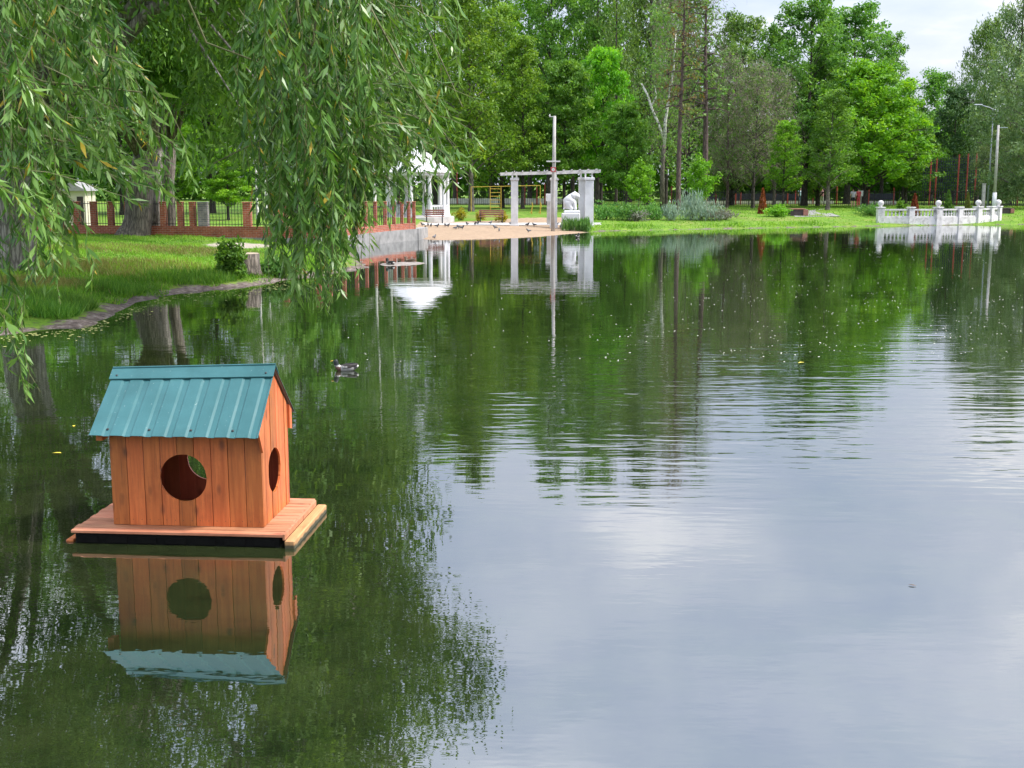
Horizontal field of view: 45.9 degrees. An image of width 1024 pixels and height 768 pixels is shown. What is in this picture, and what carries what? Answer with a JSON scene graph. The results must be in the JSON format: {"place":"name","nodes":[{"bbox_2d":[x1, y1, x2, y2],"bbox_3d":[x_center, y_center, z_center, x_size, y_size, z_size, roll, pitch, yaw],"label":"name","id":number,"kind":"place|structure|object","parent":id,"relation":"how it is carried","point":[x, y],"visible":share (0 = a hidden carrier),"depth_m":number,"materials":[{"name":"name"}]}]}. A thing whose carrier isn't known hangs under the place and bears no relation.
{"place":"outdoors","nodes":[
{"label":"outdoors","id":0,"kind":"place"},
{"bbox_2d":[0,291,87,319],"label":"tall grass","id":1,"kind":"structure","parent":0,"point":[65,309],"depth_m":27.69,"materials":[{"name":"plant"}]},
{"bbox_2d":[0,272,108,292],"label":"tall grass","id":2,"kind":"structure","parent":0,"point":[62,282],"depth_m":33.24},
{"bbox_2d":[29,287,100,312],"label":"tall grass","id":3,"kind":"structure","parent":0,"point":[90,306],"depth_m":29.37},
{"bbox_2d":[37,254,216,282],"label":"tall grass","id":4,"kind":"structure","parent":0,"point":[104,261],"depth_m":38.43,"materials":[{"name":"plant"}]},
{"bbox_2d":[37,242,289,257],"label":"tall grass","id":5,"kind":"structure","parent":0,"point":[196,250],"depth_m":44.55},
{"bbox_2d":[135,264,243,285],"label":"tall grass","id":6,"kind":"structure","parent":0,"point":[191,276],"depth_m":37.07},
{"bbox_2d":[0,224,1023,767],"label":"water","id":7,"kind":"structure","parent":0,"point":[676,538],"depth_m":11.41,"materials":[{"name":"liquid"}]},
{"bbox_2d":[1,280,337,346],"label":"shoreline","id":8,"kind":"structure","parent":7,"relation":"on","point":[126,316],"depth_m":28.00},
{"bbox_2d":[66,363,326,548],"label":"duck house","id":9,"kind":"structure","parent":7,"relation":"on","point":[226,426],"depth_m":10.89,"materials":[{"name":"brown wood"}]},
{"bbox_2d":[330,359,358,370],"bbox_3d":[-2.876,-0.316,20.759,0.482,0.230,0.206,-1,10,-7],"label":"mallard duck","id":10,"kind":"object","parent":7,"relation":"on","point":[348,367],"visible":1,"depth_m":20.70},
{"bbox_2d":[348,240,1018,361],"bbox_3d":[8.220,-6.394,57.527,32.032,0.006,74.757,4,10,23],"label":"floating fluff","id":11,"kind":"object","parent":7,"relation":"on","point":[773,338],"visible":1,"depth_m":26.80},
{"bbox_2d":[0,185,1023,334],"bbox_3d":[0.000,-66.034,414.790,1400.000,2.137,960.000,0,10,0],"label":"ground","id":12,"kind":"structure","parent":0,"point":[103,310],"depth_m":82.01,"materials":[{"name":"plant"}]},
{"bbox_2d":[0,281,90,302],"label":"tall grass","id":13,"kind":"structure","parent":12,"relation":"on","point":[27,290],"depth_m":29.86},
{"bbox_2d":[24,44,116,187],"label":"maple tree","id":14,"kind":"object","parent":12,"relation":"on","point":[70,169],"visible":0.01,"depth_m":89.92,"materials":[{"name":"green plant"}]},
{"bbox_2d":[59,182,97,224],"bbox_3d":[-23.431,-9.729,65.290,1.760,2.310,2.000,0,10,0],"label":"kiosk","id":15,"kind":"object","parent":12,"relation":"on","point":[77,193],"visible":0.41,"depth_m":64.50,"materials":[{"name":"beige paint"}]},
{"bbox_2d":[73,276,150,296],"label":"tall grass","id":16,"kind":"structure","parent":12,"relation":"on","point":[117,287],"depth_m":33.31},
{"bbox_2d":[67,83,180,214],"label":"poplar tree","id":17,"kind":"object","parent":12,"relation":"on","point":[120,140],"visible":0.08,"depth_m":86.32,"materials":[{"name":"green plant"}]},
{"bbox_2d":[0,0,248,235],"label":"willow tree","id":18,"kind":"object","parent":12,"relation":"on","point":[137,221],"visible":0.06,"depth_m":52.84,"materials":[{"name":"green plant"}]},
{"bbox_2d":[72,5,247,225],"bbox_3d":[-14.875,-13.793,51.307,9.925,16.063,10.140,-9,13,-43],"label":"willow tree","id":19,"kind":"object","parent":12,"relation":"on","point":[155,219],"visible":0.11,"depth_m":51.53,"materials":[{"name":"green plant"}]},
{"bbox_2d":[0,233,353,329],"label":"bank grass","id":20,"kind":"structure","parent":12,"relation":"on","point":[148,254],"depth_m":40.20,"materials":[{"name":"plant"}]},
{"bbox_2d":[37,201,321,244],"bbox_3d":[-15.889,-7.339,55.906,14.834,2.183,0.508,2,10,10],"label":"brick fence","id":21,"kind":"object","parent":12,"relation":"on","point":[247,229],"visible":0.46,"depth_m":55.55,"materials":[{"name":"brick"}]},
{"bbox_2d":[162,123,209,201],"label":"deciduous tree","id":22,"kind":"object","parent":12,"relation":"on","point":[183,183],"visible":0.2,"depth_m":82.60,"materials":[{"name":"green plant"}]},
{"bbox_2d":[159,57,253,212],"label":"maple tree","id":23,"kind":"object","parent":12,"relation":"on","point":[197,122],"visible":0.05,"depth_m":89.12,"materials":[{"name":"green plant"}]},
{"bbox_2d":[116,8,320,225],"bbox_3d":[-12.376,-14.235,52.035,10.625,16.730,10.273,0,10,0],"label":"willow tree","id":24,"kind":"object","parent":12,"relation":"on","point":[171,170],"visible":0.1,"depth_m":51.38,"materials":[{"name":"green plant"}]},
{"bbox_2d":[0,0,449,270],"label":"willow tree","id":25,"kind":"object","parent":12,"relation":"on","point":[138,16],"visible":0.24,"depth_m":27.33,"materials":[{"name":"green plant"}]},
{"bbox_2d":[195,147,260,219],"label":"deciduous tree","id":26,"kind":"object","parent":12,"relation":"on","point":[226,196],"visible":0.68,"depth_m":74.33,"materials":[{"name":"green plant"}]},
{"bbox_2d":[212,235,247,278],"bbox_3d":[-8.929,-4.041,38.363,1.185,1.473,0.977,0,10,0],"label":"shrub","id":27,"kind":"object","parent":12,"relation":"on","point":[229,257],"visible":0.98,"depth_m":38.22,"materials":[{"name":"green plant"}]},
{"bbox_2d":[0,0,486,403],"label":"weeping willow","id":28,"kind":"object","parent":12,"relation":"on","point":[327,208],"visible":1,"depth_m":7.57,"materials":[{"name":"green plant"}]},
{"bbox_2d":[243,252,263,275],"bbox_3d":[-8.796,-3.962,39.929,1.241,0.740,1.202,0,10,0],"label":"tree stump","id":29,"kind":"object","parent":12,"relation":"on","point":[252,263],"visible":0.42,"depth_m":39.56,"materials":[{"name":"wood"}]},
{"bbox_2d":[260,254,306,276],"bbox_3d":[-7.702,-3.960,40.328,1.607,0.845,1.258,0,10,0],"label":"shrub","id":30,"kind":"object","parent":12,"relation":"on","point":[274,267],"visible":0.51,"depth_m":40.02,"materials":[{"name":"green plant"}]},
{"bbox_2d":[326,227,427,246],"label":"retaining wall","id":31,"kind":"structure","parent":12,"relation":"on","point":[418,233],"depth_m":64.52,"materials":[{"name":"concrete"}]},
{"bbox_2d":[327,201,415,234],"bbox_3d":[-7.187,-8.587,61.883,0.664,1.671,11.273,3,10,17],"label":"brick fence","id":32,"kind":"object","parent":31,"relation":"on","point":[402,225],"visible":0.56,"depth_m":64.76,"materials":[{"name":"brick"}]},
{"bbox_2d":[369,0,439,204],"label":"deciduous tree","id":33,"kind":"object","parent":12,"relation":"on","point":[398,196],"visible":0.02,"depth_m":114.96,"materials":[{"name":"green plant"}]},
{"bbox_2d":[382,147,453,222],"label":"gazebo","id":34,"kind":"object","parent":12,"relation":"on","point":[443,202],"visible":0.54,"depth_m":81.94,"materials":[{"name":"concrete"}]},
{"bbox_2d":[394,0,471,207],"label":"linden tree","id":35,"kind":"object","parent":12,"relation":"on","point":[421,58],"visible":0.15,"depth_m":108.12,"materials":[{"name":"green plant"}]},
{"bbox_2d":[416,0,499,197],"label":"deciduous tree","id":36,"kind":"object","parent":12,"relation":"on","point":[454,175],"visible":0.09,"depth_m":133.58,"materials":[{"name":"green plant"}]},
{"bbox_2d":[422,0,523,210],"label":"linden tree","id":37,"kind":"object","parent":12,"relation":"on","point":[470,8],"visible":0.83,"depth_m":96.64,"materials":[{"name":"green plant"}]},
{"bbox_2d":[450,0,527,197],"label":"deciduous tree","id":38,"kind":"object","parent":12,"relation":"on","point":[493,5],"visible":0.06,"depth_m":137.47,"materials":[{"name":"green plant"}]},
{"bbox_2d":[461,1,540,207],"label":"linden tree","id":39,"kind":"object","parent":12,"relation":"on","point":[505,10],"visible":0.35,"depth_m":108.48,"materials":[{"name":"green plant"}]},
{"bbox_2d":[471,185,540,211],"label":"climbing frame","id":40,"kind":"object","parent":12,"relation":"on","point":[500,196],"visible":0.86,"depth_m":95.83,"materials":[{"name":"yellow paint"}]},
{"bbox_2d":[490,30,556,208],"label":"linden tree","id":41,"kind":"object","parent":12,"relation":"on","point":[527,134],"visible":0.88,"depth_m":103.15,"materials":[{"name":"green plant"}]},
{"bbox_2d":[496,0,562,197],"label":"deciduous tree","id":42,"kind":"object","parent":12,"relation":"on","point":[521,6],"visible":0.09,"depth_m":134.54,"materials":[{"name":"green plant"}]},
{"bbox_2d":[36,46,1023,200],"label":"distant wood","id":43,"kind":"object","parent":12,"relation":"on","point":[608,191],"visible":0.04,"depth_m":151.06,"materials":[{"name":"green plant"}]},
{"bbox_2d":[500,169,600,227],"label":"pergola","id":44,"kind":"object","parent":12,"relation":"on","point":[586,198],"visible":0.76,"depth_m":79.77,"materials":[{"name":"white paint"}]},
{"bbox_2d":[513,0,589,193],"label":"ash tree","id":45,"kind":"object","parent":12,"relation":"on","point":[541,11],"visible":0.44,"depth_m":121.53,"materials":[{"name":"green plant"}]},
{"bbox_2d":[546,114,559,230],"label":"utility pole","id":46,"kind":"object","parent":12,"relation":"on","point":[553,167],"visible":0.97,"depth_m":75.78,"materials":[{"name":"concrete"}]},
{"bbox_2d":[526,57,609,208],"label":"maple tree","id":47,"kind":"object","parent":12,"relation":"on","point":[565,73],"visible":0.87,"depth_m":104.51,"materials":[{"name":"green plant"}]},
{"bbox_2d":[561,191,579,228],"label":"lion statue","id":48,"kind":"object","parent":12,"relation":"on","point":[569,202],"visible":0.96,"depth_m":78.84,"materials":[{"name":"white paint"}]},
{"bbox_2d":[560,216,580,230],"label":"grass tuft","id":49,"kind":"object","parent":12,"relation":"on","point":[569,226],"visible":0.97,"depth_m":77.47,"materials":[{"name":"green plant"}]},
{"bbox_2d":[536,0,610,193],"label":"deciduous tree","id":50,"kind":"object","parent":12,"relation":"on","point":[572,186],"visible":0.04,"depth_m":132.91,"materials":[{"name":"green plant"}]},
{"bbox_2d":[571,217,591,231],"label":"grass tuft","id":51,"kind":"object","parent":12,"relation":"on","point":[585,224],"visible":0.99,"depth_m":77.49,"materials":[{"name":"green plant"}]},
{"bbox_2d":[560,44,640,207],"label":"maple tree","id":52,"kind":"object","parent":12,"relation":"on","point":[606,63],"visible":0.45,"depth_m":108.37,"materials":[{"name":"green plant"}]},
{"bbox_2d":[554,0,657,203],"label":"ash tree","id":53,"kind":"object","parent":12,"relation":"on","point":[596,32],"visible":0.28,"depth_m":123.17,"materials":[{"name":"green plant"}]},
{"bbox_2d":[593,200,623,219],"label":"shrub","id":54,"kind":"object","parent":12,"relation":"on","point":[601,212],"visible":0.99,"depth_m":84.46,"materials":[{"name":"green plant"}]},
{"bbox_2d":[584,0,652,205],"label":"birch tree","id":55,"kind":"object","parent":12,"relation":"on","point":[609,41],"visible":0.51,"depth_m":117.82,"materials":[{"name":"green plant"}]},
{"bbox_2d":[589,101,658,208],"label":"maple tree","id":56,"kind":"object","parent":12,"relation":"on","point":[627,114],"visible":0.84,"depth_m":101.35,"materials":[{"name":"green plant"}]},
{"bbox_2d":[588,0,672,201],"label":"deciduous tree","id":57,"kind":"object","parent":12,"relation":"on","point":[641,19],"visible":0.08,"depth_m":134.91,"materials":[{"name":"green plant"}]},
{"bbox_2d":[614,200,646,220],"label":"shrub","id":58,"kind":"object","parent":12,"relation":"on","point":[628,208],"visible":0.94,"depth_m":84.43,"materials":[{"name":"green plant"}]},
{"bbox_2d":[623,156,656,206],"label":"maple sapling","id":59,"kind":"object","parent":12,"relation":"on","point":[640,189],"visible":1,"depth_m":92.50,"materials":[{"name":"green plant"}]},
{"bbox_2d":[628,209,651,220],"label":"shrub","id":60,"kind":"object","parent":12,"relation":"on","point":[634,218],"visible":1,"depth_m":84.28,"materials":[{"name":"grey plant"}]},
{"bbox_2d":[635,201,663,219],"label":"shrub","id":61,"kind":"object","parent":12,"relation":"on","point":[652,210],"visible":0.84,"depth_m":85.50,"materials":[{"name":"green plant"}]},
{"bbox_2d":[619,0,690,203],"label":"ash tree","id":62,"kind":"object","parent":12,"relation":"on","point":[646,35],"visible":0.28,"depth_m":125.40,"materials":[{"name":"green plant"}]},
{"bbox_2d":[432,170,895,204],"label":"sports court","id":63,"kind":"object","parent":12,"relation":"on","point":[744,196],"visible":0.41,"depth_m":126.56,"materials":[{"name":"red paint"}]},
{"bbox_2d":[629,0,701,207],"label":"thin tree","id":64,"kind":"object","parent":12,"relation":"on","point":[675,121],"visible":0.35,"depth_m":104.77,"materials":[{"name":"green plant"}]},
{"bbox_2d":[625,0,711,209],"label":"birch tree","id":65,"kind":"object","parent":12,"relation":"on","point":[663,133],"visible":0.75,"depth_m":99.33,"materials":[{"name":"green plant"}]},
{"bbox_2d":[656,200,688,220],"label":"shrub","id":66,"kind":"object","parent":12,"relation":"on","point":[670,213],"visible":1,"depth_m":85.40,"materials":[{"name":"plant"}]},
{"bbox_2d":[643,0,715,210],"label":"larch tree","id":67,"kind":"object","parent":12,"relation":"on","point":[679,95],"visible":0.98,"depth_m":95.14,"materials":[{"name":"green plant"}]},
{"bbox_2d":[647,0,732,199],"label":"deciduous tree","id":68,"kind":"object","parent":12,"relation":"on","point":[702,65],"visible":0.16,"depth_m":136.85,"materials":[{"name":"green plant"}]},
{"bbox_2d":[677,189,708,220],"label":"shrub","id":69,"kind":"object","parent":12,"relation":"on","point":[698,197],"visible":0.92,"depth_m":86.35,"materials":[{"name":"plant"}]},
{"bbox_2d":[680,152,722,202],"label":"maple sapling","id":70,"kind":"object","parent":12,"relation":"on","point":[698,169],"visible":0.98,"depth_m":93.26,"materials":[{"name":"green plant"}]},
{"bbox_2d":[681,195,725,220],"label":"shrub","id":71,"kind":"object","parent":12,"relation":"on","point":[705,208],"visible":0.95,"depth_m":86.39,"materials":[{"name":"plant"}]},
{"bbox_2d":[664,0,750,210],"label":"larch tree","id":72,"kind":"object","parent":12,"relation":"on","point":[704,113],"visible":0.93,"depth_m":96.11,"materials":[{"name":"green plant"}]},
{"bbox_2d":[696,205,730,219],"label":"shrub","id":73,"kind":"object","parent":12,"relation":"on","point":[723,214],"visible":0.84,"depth_m":86.75,"materials":[{"name":"grey plant"}]},
{"bbox_2d":[408,190,1023,205],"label":"iron fence","id":74,"kind":"object","parent":12,"relation":"on","point":[749,197],"visible":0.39,"depth_m":120.58,"materials":[{"name":"metal"}]},
{"bbox_2d":[695,41,764,207],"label":"bare tree","id":75,"kind":"object","parent":12,"relation":"on","point":[728,123],"visible":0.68,"depth_m":110.14,"materials":[{"name":"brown plant"}]},
{"bbox_2d":[695,39,772,204],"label":"deciduous tree","id":76,"kind":"object","parent":12,"relation":"on","point":[721,189],"visible":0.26,"depth_m":120.54,"materials":[{"name":"green plant"}]},
{"bbox_2d":[695,8,781,200],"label":"deciduous tree","id":77,"kind":"object","parent":12,"relation":"on","point":[739,24],"visible":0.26,"depth_m":137.68,"materials":[{"name":"green plant"}]},
{"bbox_2d":[717,55,791,207],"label":"bare tree","id":78,"kind":"object","parent":12,"relation":"on","point":[759,94],"visible":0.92,"depth_m":107.42,"materials":[{"name":"green plant"}]},
{"bbox_2d":[757,187,766,213],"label":"thuja","id":79,"kind":"object","parent":12,"relation":"on","point":[762,202],"visible":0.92,"depth_m":94.00,"materials":[{"name":"orange plant"}]},
{"bbox_2d":[738,21,806,200],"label":"deciduous tree","id":80,"kind":"object","parent":12,"relation":"on","point":[771,32],"visible":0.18,"depth_m":134.81,"materials":[{"name":"green plant"}]},
{"bbox_2d":[762,202,792,216],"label":"shrub","id":81,"kind":"object","parent":12,"relation":"on","point":[777,211],"visible":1,"depth_m":90.54,"materials":[{"name":"green plant"}]},
{"bbox_2d":[746,61,811,206],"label":"bare tree","id":82,"kind":"object","parent":12,"relation":"on","point":[778,82],"visible":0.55,"depth_m":110.03,"materials":[{"name":"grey plant"}]},
{"bbox_2d":[758,119,807,206],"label":"deciduous tree","id":83,"kind":"object","parent":12,"relation":"on","point":[782,135],"visible":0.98,"depth_m":104.02,"materials":[{"name":"green plant"}]},
{"bbox_2d":[788,208,807,215],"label":"planter bench","id":84,"kind":"object","parent":12,"relation":"on","point":[799,211],"visible":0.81,"depth_m":92.56,"materials":[{"name":"brown wood"}]},
{"bbox_2d":[747,0,862,205],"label":"poplar tree","id":85,"kind":"object","parent":12,"relation":"on","point":[817,12],"visible":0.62,"depth_m":114.17,"materials":[{"name":"green plant"}]},
{"bbox_2d":[791,48,854,205],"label":"deciduous tree","id":86,"kind":"object","parent":12,"relation":"on","point":[816,192],"visible":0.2,"depth_m":117.93,"materials":[{"name":"green plant"}]},
{"bbox_2d":[797,88,861,209],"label":"deciduous tree","id":87,"kind":"object","parent":12,"relation":"on","point":[829,159],"visible":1,"depth_m":100.73,"materials":[{"name":"green plant"}]},
{"bbox_2d":[792,0,908,203],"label":"poplar tree","id":88,"kind":"object","parent":12,"relation":"on","point":[857,16],"visible":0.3,"depth_m":128.42,"materials":[{"name":"green plant"}]},
{"bbox_2d":[852,202,882,215],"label":"shrub","id":89,"kind":"object","parent":12,"relation":"on","point":[871,210],"visible":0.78,"depth_m":97.74,"materials":[{"name":"green plant"}]},
{"bbox_2d":[795,57,945,205],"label":"maple tree","id":90,"kind":"object","parent":12,"relation":"on","point":[867,91],"visible":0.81,"depth_m":109.50,"materials":[{"name":"green plant"}]},
{"bbox_2d":[863,30,922,200],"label":"ash tree","id":91,"kind":"object","parent":12,"relation":"on","point":[890,43],"visible":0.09,"depth_m":135.39,"materials":[{"name":"green plant"}]},
{"bbox_2d":[877,109,949,204],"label":"deciduous tree","id":92,"kind":"object","parent":12,"relation":"on","point":[909,176],"visible":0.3,"depth_m":117.14,"materials":[{"name":"green plant"}]},
{"bbox_2d":[902,66,965,201],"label":"deciduous tree","id":93,"kind":"object","parent":12,"relation":"on","point":[936,80],"visible":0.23,"depth_m":143.86,"materials":[{"name":"green plant"}]},
{"bbox_2d":[875,200,1002,224],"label":"balustrade","id":94,"kind":"object","parent":12,"relation":"on","point":[976,215],"visible":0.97,"depth_m":89.95,"materials":[{"name":"stone"}]},
{"bbox_2d":[926,147,959,200],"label":"deciduous tree","id":95,"kind":"object","parent":12,"relation":"on","point":[948,182],"visible":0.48,"depth_m":125.73,"materials":[{"name":"green plant"}]},
{"bbox_2d":[943,189,952,215],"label":"thuja","id":96,"kind":"object","parent":12,"relation":"on","point":[948,203],"visible":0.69,"depth_m":98.75,"materials":[{"name":"green plant"}]},
{"bbox_2d":[922,81,988,199],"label":"deciduous tree","id":97,"kind":"object","parent":12,"relation":"on","point":[954,143],"visible":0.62,"depth_m":130.30,"materials":[{"name":"green plant"}]},
{"bbox_2d":[921,154,1019,205],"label":"net fence","id":98,"kind":"object","parent":12,"relation":"on","point":[931,167],"visible":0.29,"depth_m":121.49,"materials":[{"name":"metal"}]},
{"bbox_2d":[943,13,1015,201],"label":"willow tree","id":99,"kind":"object","parent":12,"relation":"on","point":[985,26],"visible":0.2,"depth_m":133.48,"materials":[{"name":"green plant"}]},
{"bbox_2d":[974,104,992,207],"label":"street lamp","id":100,"kind":"object","parent":12,"relation":"on","point":[987,203],"visible":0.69,"depth_m":109.98,"materials":[{"name":"metal"}]},
{"bbox_2d":[952,0,1023,204],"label":"willow tree","id":101,"kind":"object","parent":12,"relation":"on","point":[1010,19],"visible":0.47,"depth_m":122.28,"materials":[{"name":"green leaf"},{"name":"grey bark"}]},
{"bbox_2d":[962,53,1023,205],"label":"willow tree","id":102,"kind":"object","parent":12,"relation":"on","point":[1014,185],"visible":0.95,"depth_m":107.38,"materials":[{"name":"green plant"}]},
{"bbox_2d":[970,125,1023,205],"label":"willow tree","id":103,"kind":"object","parent":12,"relation":"on","point":[984,154],"visible":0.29,"depth_m":113.91,"materials":[{"name":"green plant"}]},
{"bbox_2d":[992,125,1007,205],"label":"concrete pole","id":104,"kind":"object","parent":12,"relation":"on","point":[994,197],"visible":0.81,"depth_m":104.29,"materials":[{"name":"white paint"}]},
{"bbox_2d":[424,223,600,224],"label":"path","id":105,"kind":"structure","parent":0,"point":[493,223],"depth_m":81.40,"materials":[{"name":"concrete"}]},
{"bbox_2d":[22,0,1023,184],"label":"sky","id":106,"kind":"structure","parent":0,"point":[937,34],"materials":[{"name":"white"}]},
{"bbox_2d":[577,205,1023,230],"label":"lawn grass","id":107,"kind":"structure","parent":0,"point":[760,223],"depth_m":87.47,"materials":[{"name":"plant"}]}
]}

